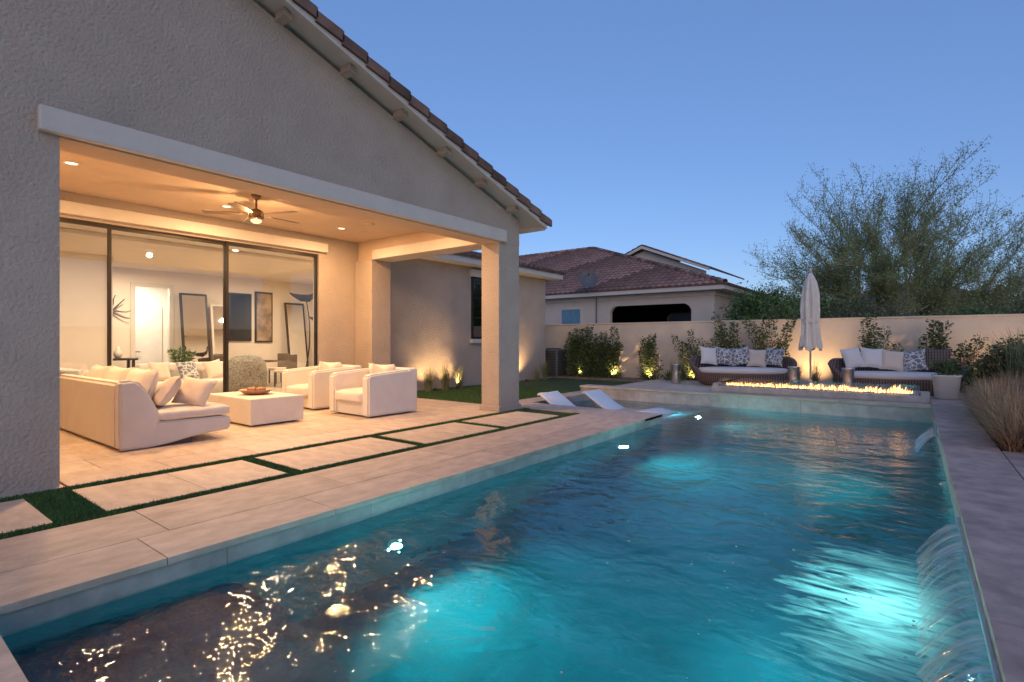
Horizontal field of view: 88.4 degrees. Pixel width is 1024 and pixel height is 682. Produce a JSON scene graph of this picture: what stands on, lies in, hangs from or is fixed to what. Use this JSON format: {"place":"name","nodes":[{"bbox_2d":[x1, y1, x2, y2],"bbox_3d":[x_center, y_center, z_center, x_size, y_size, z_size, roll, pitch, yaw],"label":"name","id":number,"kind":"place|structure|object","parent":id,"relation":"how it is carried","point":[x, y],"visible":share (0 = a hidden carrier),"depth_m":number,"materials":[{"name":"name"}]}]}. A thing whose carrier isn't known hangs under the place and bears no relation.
{"place":"outdoors","nodes":[
{"label":"outdoors","id":0,"kind":"place"},
{"bbox_2d":[60,251,106,369],"bbox_3d":[-10.399,-0.374,11.507,0.300,3.449,2.450,0,0,37],"label":"room partition","id":1,"kind":"object","parent":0,"point":[83,311],"visible":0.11,"depth_m":12.04,"materials":[{"name":"paint"}]},
{"bbox_2d":[60,151,420,242],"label":"patio ceiling","id":2,"kind":"structure","parent":0,"point":[90,176],"depth_m":8.75,"materials":[{"name":"paint"}]},
{"bbox_2d":[207,379,281,401],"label":"room floor","id":3,"kind":"structure","parent":0,"point":[278,388],"depth_m":15.61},
{"bbox_2d":[113,267,134,367],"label":"wall","id":4,"kind":"structure","parent":3,"relation":"on","point":[123,278],"depth_m":15.06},
{"bbox_2d":[135,359,222,396],"bbox_3d":[-7.703,0.873,12.687,1.250,0.855,2.400,0,0,37],"label":"indoor sofa","id":5,"kind":"object","parent":3,"relation":"on","point":[211,370],"visible":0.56,"depth_m":12.65,"materials":[{"name":"beige fabric"}]},
{"bbox_2d":[167,346,197,362],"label":"indoor plant","id":6,"kind":"object","parent":3,"relation":"on","point":[185,358],"visible":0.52,"depth_m":15.24,"materials":[{"name":"green plant"}]},
{"bbox_2d":[60,222,312,284],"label":"room ceiling","id":7,"kind":"structure","parent":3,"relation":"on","point":[309,281],"depth_m":12.49,"materials":[{"name":"paint"}]},
{"bbox_2d":[60,227,312,280],"bbox_3d":[-8.027,-2.054,13.375,4.000,0.089,7.500,0,0,37],"label":"room ceiling tray","id":8,"kind":"object","parent":7,"relation":"attached to","point":[129,250],"visible":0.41,"depth_m":12.67,"materials":[{"name":"paint"}]},
{"bbox_2d":[179,293,210,361],"bbox_3d":[-9.735,-0.073,16.198,0.431,2.795,0.790,0,0,37],"label":"standing mirror","id":9,"kind":"object","parent":3,"relation":"on","point":[194,322],"visible":0.56,"depth_m":16.22,"materials":[{"name":"metal"}]},
{"bbox_2d":[210,304,222,353],"bbox_3d":[-9.322,0.071,16.820,0.333,2.505,0.500,0,0,37],"label":"standing mirror","id":10,"kind":"object","parent":3,"relation":"on","point":[216,312],"visible":0.32,"depth_m":16.77,"materials":[{"name":"white"}]},
{"bbox_2d":[229,354,267,391],"bbox_3d":[-6.157,0.819,12.197,0.905,1.022,0.905,0,0,37],"label":"round lounge chair","id":11,"kind":"object","parent":3,"relation":"on","point":[246,371],"visible":0.72,"depth_m":11.86,"materials":[{"name":"fabric"}]},
{"bbox_2d":[268,353,289,383],"bbox_3d":[-7.488,0.875,16.942,0.541,0.949,0.568,0,0,37],"label":"dining chair","id":12,"kind":"object","parent":3,"relation":"on","point":[281,360],"visible":0.62,"depth_m":17.08,"materials":[{"name":"wood"}]},
{"bbox_2d":[273,354,296,386],"bbox_3d":[-6.683,0.875,15.608,0.568,0.949,0.542,0,0,37],"label":"dining chair","id":13,"kind":"object","parent":3,"relation":"on","point":[291,361],"visible":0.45,"depth_m":15.49,"materials":[{"name":"wood"}]},
{"bbox_2d":[284,303,308,367],"bbox_3d":[-7.727,-0.022,18.905,0.431,2.694,0.750,0,0,37],"label":"standing mirror","id":14,"kind":"object","parent":3,"relation":"on","point":[295,329],"visible":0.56,"depth_m":18.91,"materials":[{"name":"metal"}]},
{"bbox_2d":[290,293,312,366],"bbox_3d":[-5.492,-0.120,14.220,0.400,2.938,1.105,0,0,37],"label":"floor lamp","id":15,"kind":"object","parent":3,"relation":"on","point":[306,298],"visible":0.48,"depth_m":14.14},
{"bbox_2d":[253,0,540,229],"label":"roof deck","id":16,"kind":"structure","parent":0,"point":[304,31],"depth_m":7.75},
{"bbox_2d":[282,0,546,228],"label":"rake fascia","id":17,"kind":"structure","parent":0,"point":[309,19],"depth_m":7.67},
{"bbox_2d":[437,359,455,390],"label":"ornamental grass","id":18,"kind":"object","parent":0,"point":[445,381],"depth_m":14.38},
{"bbox_2d":[432,254,562,279],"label":"wing fascia","id":19,"kind":"structure","parent":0,"point":[464,259],"depth_m":15.61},
{"bbox_2d":[454,251,565,274],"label":"wing roof tiles","id":20,"kind":"object","parent":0,"point":[474,254],"visible":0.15,"depth_m":17.47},
{"bbox_2d":[0,379,1023,681],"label":"pool deck","id":21,"kind":"structure","parent":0,"point":[102,513],"depth_m":4.88,"materials":[{"name":"tile"}]},
{"bbox_2d":[60,364,230,450],"bbox_3d":[-5.513,0.855,7.772,3.020,0.988,1.332,0,0,37],"label":"sofa","id":22,"kind":"object","parent":21,"relation":"on","point":[120,408],"visible":1,"depth_m":6.92,"materials":[{"name":"beige fabric"}]},
{"bbox_2d":[208,391,303,425],"bbox_3d":[-4.389,1.129,8.995,1.500,0.439,0.900,0,0,37],"label":"coffee table","id":23,"kind":"object","parent":21,"relation":"on","point":[271,407],"visible":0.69,"depth_m":8.54,"materials":[{"name":"white concrete"}]},
{"bbox_2d":[239,387,272,394],"bbox_3d":[-4.370,0.849,9.006,0.540,0.121,0.540,0,0,37],"label":"wooden bowl","id":24,"kind":"object","parent":23,"relation":"on","point":[255,390],"visible":1,"depth_m":8.89,"materials":[{"name":"brown wood"}]},
{"bbox_2d":[282,361,360,409],"bbox_3d":[-3.965,0.878,10.916,1.160,0.942,1.192,0,0,37],"label":"armchair","id":25,"kind":"object","parent":21,"relation":"on","point":[311,384],"visible":0.69,"depth_m":10.42,"materials":[{"name":"beige fabric"}]},
{"bbox_2d":[355,259,389,368],"bbox_3d":[-3.355,-0.262,12.686,0.640,3.313,0.560,0,0,37],"label":"pilaster","id":26,"kind":"object","parent":21,"relation":"on","point":[372,310],"visible":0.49,"depth_m":12.47,"materials":[{"name":"paint"}]},
{"bbox_2d":[358,231,447,260],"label":"cross beam","id":27,"kind":"structure","parent":26,"relation":"on","point":[365,249],"depth_m":11.99,"materials":[{"name":"paint"}]},
{"bbox_2d":[372,237,479,259],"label":"cross beam trim","id":28,"kind":"structure","parent":27,"relation":"attached to","point":[420,247],"depth_m":11.30,"materials":[{"name":"paint"}]},
{"bbox_2d":[378,244,481,261],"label":"cross beam bottom","id":29,"kind":"structure","parent":27,"relation":"attached to","point":[440,252],"depth_m":11.43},
{"bbox_2d":[330,363,416,417],"bbox_3d":[-2.622,0.878,9.890,1.180,0.942,1.192,0,0,37],"label":"armchair","id":30,"kind":"object","parent":21,"relation":"on","point":[374,390],"visible":1,"depth_m":9.61,"materials":[{"name":"beige fabric"}]},
{"bbox_2d":[480,403,520,411],"bbox_3d":[-0.228,1.322,10.437,0.500,0.144,0.705,0,0,37],"label":"column base","id":31,"kind":"object","parent":21,"relation":"on","point":[500,408],"visible":0.54,"depth_m":10.20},
{"bbox_2d":[482,242,518,405],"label":"column","id":32,"kind":"structure","parent":21,"relation":"on","point":[500,323],"depth_m":10.22,"materials":[{"name":"paint"}]},
{"bbox_2d":[37,104,506,241],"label":"beam trim","id":33,"kind":"structure","parent":32,"relation":"on","point":[60,122],"depth_m":6.01,"materials":[{"name":"paint"}]},
{"bbox_2d":[60,137,498,244],"bbox_3d":[-2.389,-1.892,7.595,0.418,0.014,6.495,0,0,37],"label":"beam soffit liner","id":34,"kind":"object","parent":33,"relation":"attached to","point":[68,145],"visible":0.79,"depth_m":6.38,"materials":[{"name":"paint"}]},
{"bbox_2d":[60,0,518,245],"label":"gable wall","id":35,"kind":"structure","parent":33,"relation":"on","point":[251,80],"depth_m":6.23,"materials":[{"name":"paint"}]},
{"bbox_2d":[0,388,1001,681],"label":"swimming pool","id":36,"kind":"structure","parent":21,"relation":"in","point":[708,538],"depth_m":3.30,"materials":[{"name":"liquid"}]},
{"bbox_2d":[537,391,574,405],"bbox_3d":[1.528,1.449,11.156,1.980,0.638,0.680,0,0,41],"label":"pool lounger","id":37,"kind":"object","parent":36,"relation":"on","point":[556,397],"visible":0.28,"depth_m":11.61,"materials":[{"name":"white plastic"}]},
{"bbox_2d":[582,389,671,413],"bbox_3d":[2.551,1.449,11.507,1.980,0.638,0.680,0,0,41],"label":"pool lounger","id":38,"kind":"object","parent":36,"relation":"on","point":[601,399],"visible":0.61,"depth_m":11.79,"materials":[{"name":"white plastic"}]},
{"bbox_2d":[689,346,796,385],"bbox_3d":[6.300,0.679,14.443,2.749,1.078,1.345,0,0,16],"label":"wicker sofa","id":39,"kind":"object","parent":21,"relation":"on","point":[710,366],"visible":0.94,"depth_m":14.35,"materials":[{"name":"fabric"}]},
{"bbox_2d":[787,366,799,385],"bbox_3d":[6.812,0.918,12.729,0.273,0.600,0.273,0,0,37],"label":"metal side table","id":40,"kind":"object","parent":21,"relation":"on","point":[793,373],"visible":0.66,"depth_m":12.64,"materials":[{"name":"metal"}]},
{"bbox_2d":[798,268,822,385],"bbox_3d":[7.120,-0.261,12.557,0.560,2.958,0.560,0,0,37],"label":"patio umbrella","id":41,"kind":"object","parent":21,"relation":"on","point":[810,339],"visible":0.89,"depth_m":12.43,"materials":[{"name":"white fabric"}]},
{"bbox_2d":[711,379,929,403],"bbox_3d":[6.550,1.048,11.539,4.090,0.335,0.550,0,0,37],"label":"fire pit","id":42,"kind":"object","parent":21,"relation":"on","point":[897,394],"visible":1,"depth_m":11.20,"materials":[{"name":"tile"}]},
{"bbox_2d":[841,368,854,387],"bbox_3d":[7.671,0.918,12.009,0.273,0.600,0.273,0,0,37],"label":"metal side table","id":43,"kind":"object","parent":21,"relation":"on","point":[848,376],"visible":0.73,"depth_m":11.91,"materials":[{"name":"metal"}]},
{"bbox_2d":[828,347,967,395],"bbox_3d":[8.986,0.678,12.333,2.685,1.080,1.456,0,0,37],"label":"wicker sofa","id":44,"kind":"object","parent":21,"relation":"on","point":[889,370],"visible":0.86,"depth_m":12.31,"materials":[{"name":"fabric"}]},
{"bbox_2d":[927,358,963,399],"bbox_3d":[8.875,0.758,10.750,0.599,0.840,0.602,0,0,-8],"label":"planter pot","id":45,"kind":"object","parent":21,"relation":"on","point":[945,380],"visible":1,"depth_m":10.62,"materials":[{"name":"white concrete"}]},
{"bbox_2d":[417,378,635,403],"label":"lawn","id":46,"kind":"structure","parent":0,"point":[473,393],"depth_m":14.53,"materials":[{"name":"plant"}]},
{"bbox_2d":[545,284,724,298],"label":"eave fascia","id":47,"kind":"structure","parent":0,"point":[689,288],"depth_m":24.34,"materials":[{"name":"paint"}]},
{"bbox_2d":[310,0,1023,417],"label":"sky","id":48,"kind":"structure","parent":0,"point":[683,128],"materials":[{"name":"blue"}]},
{"bbox_2d":[962,337,1023,387],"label":"shrub","id":49,"kind":"object","parent":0,"point":[1015,366],"visible":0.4,"depth_m":10.53,"materials":[{"name":"green plant"}]},
{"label":"patio","id":50,"kind":"object","parent":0,"visible":0},
{"bbox_2d":[60,191,318,254],"bbox_3d":[-6.109,-2.255,9.793,0.198,0.590,5.458,0,0,37],"label":"door header","id":51,"kind":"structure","parent":50,"relation":"attached to","point":[95,201],"depth_m":9.62,"materials":[{"name":"paint"}]},
{"bbox_2d":[60,200,327,252],"bbox_3d":[-5.934,-2.110,9.773,0.100,0.200,5.640,0,0,37],"label":"door header trim","id":52,"kind":"structure","parent":50,"relation":"attached to","point":[101,213],"depth_m":9.58,"materials":[{"name":"paint"}]},
{"bbox_2d":[202,194,300,224],"bbox_3d":[-4.131,-2.137,8.603,1.488,0.464,1.432,0,0,37],"label":"ceiling fan","id":53,"kind":"object","parent":50,"relation":"hanging from","point":[256,216],"visible":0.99,"depth_m":8.45,"materials":[{"name":"wood"}]},
{"label":"ground","id":54,"kind":"structure","parent":0,"visible":0},
{"bbox_2d":[0,0,59,496],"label":"gable wall","id":55,"kind":"structure","parent":54,"relation":"on","point":[29,269],"depth_m":4.72,"materials":[{"name":"paint"}]},
{"bbox_2d":[317,236,544,390],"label":"back wall","id":56,"kind":"structure","parent":54,"relation":"on","point":[430,314],"depth_m":14.44,"materials":[{"name":"paint"}]},
{"bbox_2d":[471,277,481,338],"bbox_3d":[-0.693,-1.010,16.674,0.045,1.880,1.750,0,0,37],"label":"window frame","id":57,"kind":"object","parent":56,"relation":"attached to","point":[472,307],"visible":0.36,"depth_m":15.98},
{"bbox_2d":[474,279,481,336],"bbox_3d":[-0.672,-1.010,16.658,0.005,1.760,1.630,0,0,37],"label":"window glass","id":58,"kind":"object","parent":57,"relation":"in","point":[477,308],"visible":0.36,"depth_m":16.15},
{"bbox_2d":[420,257,560,279],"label":"wing soffit","id":59,"kind":"structure","parent":56,"relation":"attached to","point":[471,265],"depth_m":15.48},
{"bbox_3d":[-9.336,-4.322,10.979,15.870,3.903,12.125,0,0,37],"label":"roof","id":60,"kind":"object","parent":56,"relation":"on","visible":0},
{"bbox_2d":[275,6,291,26],"bbox_3d":[-2.822,-4.009,6.500,0.219,0.126,0.100,0,0,37],"label":"rafter outlooker","id":61,"kind":"object","parent":60,"relation":"attached to","point":[283,16],"visible":1,"depth_m":6.47,"materials":[{"name":"paint"}]},
{"bbox_2d":[340,62,355,78],"bbox_3d":[-2.257,-3.716,7.239,0.219,0.126,0.100,0,0,37],"label":"rafter outlooker","id":62,"kind":"object","parent":60,"relation":"attached to","point":[347,70],"visible":1,"depth_m":7.20,"materials":[{"name":"paint"}]},
{"bbox_2d":[291,0,551,226],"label":"rake tiles","id":63,"kind":"object","parent":60,"relation":"attached to","point":[337,32],"visible":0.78,"depth_m":7.74,"materials":[{"name":"tile"}]},
{"bbox_2d":[545,348,566,377],"bbox_3d":[1.603,0.838,19.796,0.900,1.145,0.800,0,0,37],"label":"air conditioner","id":64,"kind":"object","parent":54,"relation":"on","point":[554,358],"visible":0.7,"depth_m":19.45,"materials":[{"name":"metal"}]},
{"bbox_2d":[545,296,611,324],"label":"front wall","id":65,"kind":"structure","parent":54,"relation":"on","point":[552,313],"depth_m":26.69,"materials":[{"name":"paint"}]},
{"bbox_2d":[562,309,579,323],"bbox_3d":[3.038,-0.940,27.188,1.100,1.380,0.011,0,0,37],"label":"window pane","id":66,"kind":"object","parent":65,"relation":"in","point":[570,316],"visible":0.64,"depth_m":27.16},
{"bbox_2d":[610,306,618,312],"bbox_3d":[5.035,-1.550,25.889,0.349,0.299,0.250,0,0,37],"label":"arch corner","id":67,"kind":"object","parent":65,"relation":"attached to","point":[612,308],"visible":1,"depth_m":25.88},
{"bbox_2d":[610,291,690,305],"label":"front wall","id":68,"kind":"structure","parent":67,"relation":"on","point":[658,301],"depth_m":24.57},
{"bbox_2d":[545,290,715,303],"bbox_3d":[-1.967,-2.100,31.047,27.160,0.200,0.059,0,0,37],"label":"frieze","id":69,"kind":"object","parent":65,"relation":"attached to","point":[664,295],"visible":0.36,"depth_m":25.02,"materials":[{"name":"paint"}]},
{"bbox_2d":[545,289,791,307],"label":"eave soffit","id":70,"kind":"structure","parent":65,"relation":"on","point":[728,291],"depth_m":24.48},
{"bbox_2d":[519,248,725,294],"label":"roof front","id":71,"kind":"structure","parent":70,"relation":"on","point":[613,272],"depth_m":27.75,"materials":[{"name":"tile"}]},
{"bbox_2d":[579,270,597,292],"bbox_3d":[3.692,-2.896,25.462,0.857,1.099,0.630,0,0,37],"label":"satellite dish","id":72,"kind":"object","parent":71,"relation":"on","point":[588,278],"visible":1,"depth_m":25.59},
{"bbox_2d":[519,247,727,284],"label":"ridge caps","id":73,"kind":"object","parent":71,"relation":"on","point":[695,273],"visible":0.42,"depth_m":27.77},
{"bbox_2d":[626,256,760,292],"bbox_3d":[9.610,-4.264,31.637,10.685,3.765,16.200,0,0,37],"label":"roof hip","id":74,"kind":"object","parent":70,"relation":"on","point":[735,285],"visible":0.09,"depth_m":23.52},
{"bbox_2d":[634,251,705,273],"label":"gable wall","id":75,"kind":"structure","parent":74,"relation":"on","point":[653,257],"depth_m":35.20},
{"bbox_2d":[641,244,743,279],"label":"roof","id":76,"kind":"structure","parent":74,"relation":"on","point":[715,269],"depth_m":34.83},
{"bbox_2d":[626,246,709,269],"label":"gable fascia","id":77,"kind":"structure","parent":76,"relation":"attached to","point":[666,255],"depth_m":34.60,"materials":[{"name":"paint"}]},
{"bbox_2d":[615,304,688,308],"bbox_3d":[5.929,-0.460,30.146,12.800,3.620,0.100,0,0,37],"label":"loggia back","id":78,"kind":"object","parent":54,"relation":"on","point":[653,306],"depth_m":28.68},
{"bbox_2d":[612,306,690,322],"bbox_3d":[5.893,-0.250,30.017,12.700,3.200,0.050,0,0,37],"label":"loggia glass","id":79,"kind":"object","parent":78,"relation":"attached to","point":[656,314],"visible":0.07,"depth_m":28.64,"materials":[{"name":"glass"}]},
{"bbox_2d":[551,375,827,386],"bbox_3d":[6.267,1.350,16.363,11.400,0.120,0.990,0,0,37],"label":"planting bed","id":80,"kind":"object","parent":54,"relation":"on","point":[627,379],"visible":0.21,"depth_m":18.14,"materials":[{"name":"soil"}]},
{"bbox_2d":[562,324,623,377],"bbox_3d":[2.888,0.373,18.892,2.496,1.990,0.676,0,0,37],"label":"shrub","id":81,"kind":"object","parent":80,"relation":"on","point":[589,364],"visible":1,"depth_m":18.79,"materials":[{"name":"green plant"}]},
{"bbox_2d":[637,333,663,379],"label":"shrub","id":82,"kind":"object","parent":80,"relation":"on","point":[648,348],"visible":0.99,"depth_m":17.58,"materials":[{"name":"green plant"}]},
{"bbox_2d":[671,328,727,380],"bbox_3d":[5.906,0.481,16.700,1.735,1.769,0.470,0,0,35],"label":"shrub","id":83,"kind":"object","parent":80,"relation":"on","point":[689,370],"visible":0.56,"depth_m":16.82,"materials":[{"name":"green plant"}]},
{"bbox_2d":[711,314,745,348],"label":"shrub","id":84,"kind":"object","parent":80,"relation":"on","point":[723,341],"visible":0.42,"depth_m":16.11,"materials":[{"name":"green plant"}]},
{"bbox_2d":[736,303,797,356],"bbox_3d":[7.426,0.145,15.402,1.807,2.450,0.589,0,0,45],"label":"shrub","id":85,"kind":"object","parent":80,"relation":"on","point":[783,344],"visible":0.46,"depth_m":15.23,"materials":[{"name":"green plant"}]},
{"bbox_2d":[858,311,903,351],"bbox_3d":[9.610,0.282,13.795,1.134,2.139,0.520,0,0,21],"label":"shrub","id":86,"kind":"object","parent":80,"relation":"on","point":[868,343],"visible":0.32,"depth_m":13.77,"materials":[{"name":"green plant"}]},
{"bbox_2d":[916,318,988,392],"bbox_3d":[10.720,0.402,12.880,1.430,1.942,0.499,0,0,37],"label":"shrub","id":87,"kind":"object","parent":80,"relation":"on","point":[939,337],"visible":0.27,"depth_m":12.92,"materials":[{"name":"green plant"}]},
{"bbox_2d":[691,290,715,320],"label":"front wall","id":88,"kind":"structure","parent":54,"relation":"on","point":[703,308],"depth_m":23.14,"materials":[{"name":"paint"}]},
{"bbox_2d":[716,295,733,320],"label":"side wall","id":89,"kind":"structure","parent":54,"relation":"on","point":[720,301],"depth_m":23.70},
{"bbox_2d":[713,269,800,319],"bbox_3d":[8.777,-0.584,18.839,3.272,4.043,3.121,0,0,37],"label":"leafy bush","id":90,"kind":"object","parent":54,"relation":"on","point":[755,307],"visible":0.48,"depth_m":18.61,"materials":[{"name":"green plant"}]},
{"bbox_2d":[545,316,1023,391],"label":"wall back","id":91,"kind":"structure","parent":54,"relation":"on","point":[837,335],"depth_m":15.25,"materials":[{"name":"paint"}]},
{"bbox_2d":[545,314,1023,325],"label":"wall cap","id":92,"kind":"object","parent":91,"relation":"on","point":[985,315],"depth_m":14.85,"materials":[{"name":"paint"}]},
{"bbox_2d":[779,277,861,318],"bbox_3d":[11.246,-0.482,19.588,3.363,3.836,2.734,0,0,37],"label":"leafy bush","id":93,"kind":"object","parent":54,"relation":"on","point":[825,305],"visible":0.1,"depth_m":19.29,"materials":[{"name":"green plant"}]},
{"bbox_2d":[820,284,933,317],"bbox_3d":[11.386,-0.191,17.657,4.349,3.263,3.044,0,0,37],"label":"leafy bush","id":94,"kind":"object","parent":54,"relation":"on","point":[845,313],"visible":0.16,"depth_m":17.31,"materials":[{"name":"green plant"}]},
{"bbox_2d":[734,134,1023,317],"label":"palo verde tree","id":95,"kind":"object","parent":54,"relation":"on","point":[884,279],"visible":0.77,"depth_m":19.89,"materials":[{"name":"green plant"}]},
{"bbox_2d":[914,294,1023,315],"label":"leafy bush","id":96,"kind":"object","parent":54,"relation":"on","point":[976,311],"visible":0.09,"depth_m":15.10,"materials":[{"name":"green plant"}]},
{"bbox_2d":[964,392,1002,451],"bbox_3d":[10.273,1.343,7.884,5.255,0.135,9.595,0,0,37],"label":"planting bed","id":97,"kind":"object","parent":54,"relation":"on","point":[998,446],"depth_m":7.25,"materials":[{"name":"soil"}]},
{"bbox_2d":[933,374,1022,433],"bbox_3d":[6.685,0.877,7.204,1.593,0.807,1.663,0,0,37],"label":"ornamental grass","id":98,"kind":"object","parent":97,"relation":"on","point":[1018,390],"depth_m":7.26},
{"bbox_2d":[944,375,1022,420],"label":"ornamental grass","id":99,"kind":"object","parent":97,"relation":"on","point":[976,390],"depth_m":8.37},
{"bbox_2d":[948,383,1023,448],"bbox_3d":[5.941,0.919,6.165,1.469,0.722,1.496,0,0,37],"label":"ornamental grass","id":100,"kind":"object","parent":97,"relation":"on","point":[1006,412],"depth_m":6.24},
{"bbox_2d":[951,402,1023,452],"bbox_3d":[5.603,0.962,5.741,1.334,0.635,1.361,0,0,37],"label":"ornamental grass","id":101,"kind":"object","parent":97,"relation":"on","point":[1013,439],"depth_m":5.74,"materials":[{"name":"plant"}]},
{"bbox_2d":[954,339,1023,389],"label":"flowering shrub","id":102,"kind":"object","parent":97,"relation":"on","point":[968,369],"visible":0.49,"depth_m":11.05,"materials":[{"name":"green plant"}]},
{"bbox_2d":[962,285,1023,313],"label":"leafy bush","id":103,"kind":"object","parent":54,"relation":"on","point":[1018,306],"visible":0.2,"depth_m":16.06,"materials":[{"name":"green plant"}]},
{"bbox_3d":[-6.104,1.366,9.790,0.210,0.068,5.460,0,0,37],"label":"door track","id":104,"kind":"object","parent":54,"relation":"on","visible":0},
{"bbox_2d":[60,218,110,365],"bbox_3d":[-7.242,-0.310,8.243,0.060,3.280,1.580,0,0,37],"label":"door frame","id":105,"kind":"object","parent":104,"relation":"on","point":[85,223],"visible":0.44,"depth_m":8.83,"materials":[{"name":"metal"}]},
{"bbox_2d":[111,226,224,392],"bbox_3d":[-6.237,-0.310,9.640,0.060,3.280,1.920,0,0,37],"label":"door frame","id":106,"kind":"object","parent":104,"relation":"on","point":[117,228],"visible":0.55,"depth_m":9.81,"materials":[{"name":"metal"}]},
{"bbox_2d":[225,242,316,391],"bbox_3d":[-5.031,-0.310,11.135,0.060,3.280,1.980,0,0,37],"label":"door frame","id":107,"kind":"object","parent":104,"relation":"on","point":[227,244],"visible":0.57,"depth_m":10.41,"materials":[{"name":"metal"}]},
{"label":"hall floor","id":108,"kind":"structure","parent":0,"visible":0},
{"bbox_2d":[135,286,167,361],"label":"hall wall","id":109,"kind":"structure","parent":108,"relation":"on","point":[149,296],"depth_m":17.66,"materials":[{"name":"paint"}]},
{"bbox_2d":[135,306,161,365],"bbox_3d":[-12.022,0.100,17.311,0.050,2.500,0.900,0,0,37],"label":"interior door","id":110,"kind":"structure","parent":109,"relation":"attached to","point":[148,332],"depth_m":17.33,"materials":[{"name":"paint"}]},
{"bbox_2d":[168,272,312,374],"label":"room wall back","id":111,"kind":"structure","parent":108,"relation":"on","point":[211,287],"depth_m":18.02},
{"bbox_2d":[135,269,168,288],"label":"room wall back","id":112,"kind":"structure","parent":111,"relation":"attached to","point":[151,276],"depth_m":15.63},
{"bbox_2d":[130,282,279,379],"bbox_3d":[-11.129,-0.180,15.055,0.030,3.060,12.400,0,0,37],"label":"interior casing","id":113,"kind":"object","parent":111,"relation":"attached to","point":[132,317],"visible":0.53,"depth_m":15.56,"materials":[{"name":"paint"}]},
{"bbox_2d":[229,292,251,340],"bbox_3d":[-9.108,-0.800,17.645,0.075,1.600,0.730,0,0,37],"label":"framed art","id":114,"kind":"object","parent":111,"relation":"attached to","point":[240,316],"visible":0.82,"depth_m":17.61,"materials":[{"name":"metal"}]},
{"bbox_2d":[255,291,272,341],"bbox_3d":[-8.625,-0.825,18.289,0.060,1.750,0.620,0,0,37],"label":"framed art","id":115,"kind":"object","parent":111,"relation":"attached to","point":[263,316],"visible":1,"depth_m":18.26,"materials":[{"name":"metal"}]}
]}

